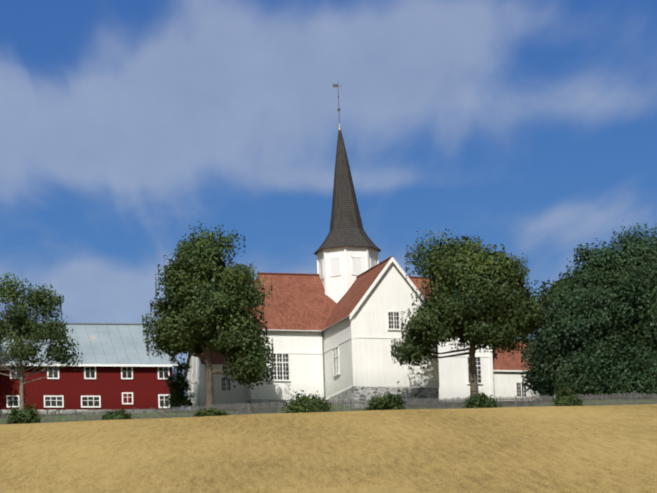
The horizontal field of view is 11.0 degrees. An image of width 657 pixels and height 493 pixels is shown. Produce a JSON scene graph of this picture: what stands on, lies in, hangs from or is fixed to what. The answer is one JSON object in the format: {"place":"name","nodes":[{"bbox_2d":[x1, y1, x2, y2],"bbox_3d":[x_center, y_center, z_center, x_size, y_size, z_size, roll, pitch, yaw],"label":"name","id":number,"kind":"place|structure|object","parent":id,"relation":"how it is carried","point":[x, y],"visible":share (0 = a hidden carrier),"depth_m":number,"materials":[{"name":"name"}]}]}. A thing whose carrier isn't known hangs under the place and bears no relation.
{"place":"outdoors","nodes":[
{"label":"outdoors","id":0,"kind":"place"},
{"bbox_2d":[0,398,656,492],"bbox_3d":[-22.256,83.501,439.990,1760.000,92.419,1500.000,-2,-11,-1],"label":"terrain","id":1,"kind":"structure","parent":0,"point":[607,448],"depth_m":202.13,"materials":[{"name":"yellow plant"}]},
{"bbox_2d":[0,305,14,372],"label":"tree","id":2,"kind":"object","parent":1,"relation":"on","point":[1,316],"depth_m":301.70,"materials":[{"name":"green plant"}]},
{"bbox_2d":[4,400,41,423],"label":"shrub","id":3,"kind":"object","parent":1,"relation":"on","point":[19,416],"visible":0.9,"depth_m":281.93,"materials":[{"name":"green plant"}]},
{"bbox_2d":[0,272,82,411],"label":"ash tree","id":4,"kind":"object","parent":1,"relation":"on","point":[34,299],"depth_m":290.96,"materials":[{"name":"green plant"}]},
{"bbox_2d":[0,322,177,417],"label":"red barn","id":5,"kind":"structure","parent":1,"relation":"on","point":[119,367],"depth_m":306.05,"materials":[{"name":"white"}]},
{"bbox_2d":[101,407,131,419],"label":"shrub","id":6,"kind":"object","parent":1,"relation":"on","point":[119,414],"visible":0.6,"depth_m":282.52,"materials":[{"name":"green plant"}]},
{"bbox_2d":[162,354,194,410],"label":"tree","id":7,"kind":"object","parent":1,"relation":"on","point":[178,390],"depth_m":291.80,"materials":[{"name":"green plant"}]},
{"bbox_2d":[142,221,274,407],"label":"lime tree","id":8,"kind":"object","parent":1,"relation":"on","point":[182,321],"depth_m":286.56,"materials":[{"name":"green plant"}]},
{"bbox_2d":[192,406,228,416],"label":"shrub","id":9,"kind":"object","parent":1,"relation":"on","point":[211,411],"visible":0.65,"depth_m":282.30,"materials":[{"name":"green plant"}]},
{"bbox_2d":[280,388,333,412],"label":"shrub","id":10,"kind":"object","parent":1,"relation":"on","point":[304,404],"visible":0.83,"depth_m":282.44,"materials":[{"name":"green plant"}]},
{"bbox_2d":[0,392,656,423],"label":"stone wall","id":11,"kind":"structure","parent":1,"relation":"on","point":[278,405],"depth_m":283.85,"materials":[{"name":"grey stone"}]},
{"bbox_2d":[184,84,552,409],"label":"church","id":12,"kind":"structure","parent":1,"relation":"on","point":[333,324],"depth_m":296.47,"materials":[{"name":"white paint"}]},
{"bbox_2d":[363,389,408,410],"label":"shrub","id":13,"kind":"object","parent":1,"relation":"on","point":[393,402],"visible":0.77,"depth_m":282.61,"materials":[{"name":"green plant"}]},
{"bbox_2d":[391,229,549,396],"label":"lime tree","id":14,"kind":"object","parent":1,"relation":"on","point":[520,322],"depth_m":284.99,"materials":[{"name":"green plant"}]},
{"bbox_2d":[462,389,501,407],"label":"shrub","id":15,"kind":"object","parent":1,"relation":"on","point":[478,400],"visible":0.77,"depth_m":282.65,"materials":[{"name":"green plant"}]},
{"bbox_2d":[549,383,583,405],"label":"shrub","id":16,"kind":"object","parent":1,"relation":"on","point":[564,398],"visible":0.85,"depth_m":283.04,"materials":[{"name":"green plant"}]},
{"bbox_2d":[521,237,635,399],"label":"tree","id":17,"kind":"object","parent":1,"relation":"on","point":[568,326],"depth_m":297.38,"materials":[{"name":"green plant"}]},
{"bbox_2d":[546,342,616,399],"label":"tree","id":18,"kind":"object","parent":1,"relation":"on","point":[579,378],"depth_m":291.74,"materials":[{"name":"green plant"}]},
{"bbox_2d":[575,315,649,398],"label":"tree","id":19,"kind":"object","parent":1,"relation":"on","point":[611,378],"depth_m":293.18,"materials":[{"name":"green plant"}]},
{"bbox_2d":[576,220,656,360],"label":"tree","id":20,"kind":"object","parent":1,"relation":"on","point":[640,243],"depth_m":305.18,"materials":[{"name":"green plant"}]},
{"bbox_2d":[607,338,656,398],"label":"tree","id":21,"kind":"object","parent":1,"relation":"on","point":[642,383],"visible":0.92,"depth_m":291.52,"materials":[{"name":"green plant"}]},
{"bbox_2d":[622,255,656,371],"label":"dark tree","id":22,"kind":"object","parent":1,"relation":"on","point":[642,302],"depth_m":301.27,"materials":[{"name":"green plant"}]},
{"bbox_2d":[0,0,656,410],"label":"sky","id":23,"kind":"structure","parent":0,"point":[527,127],"materials":[{"name":"blue"}]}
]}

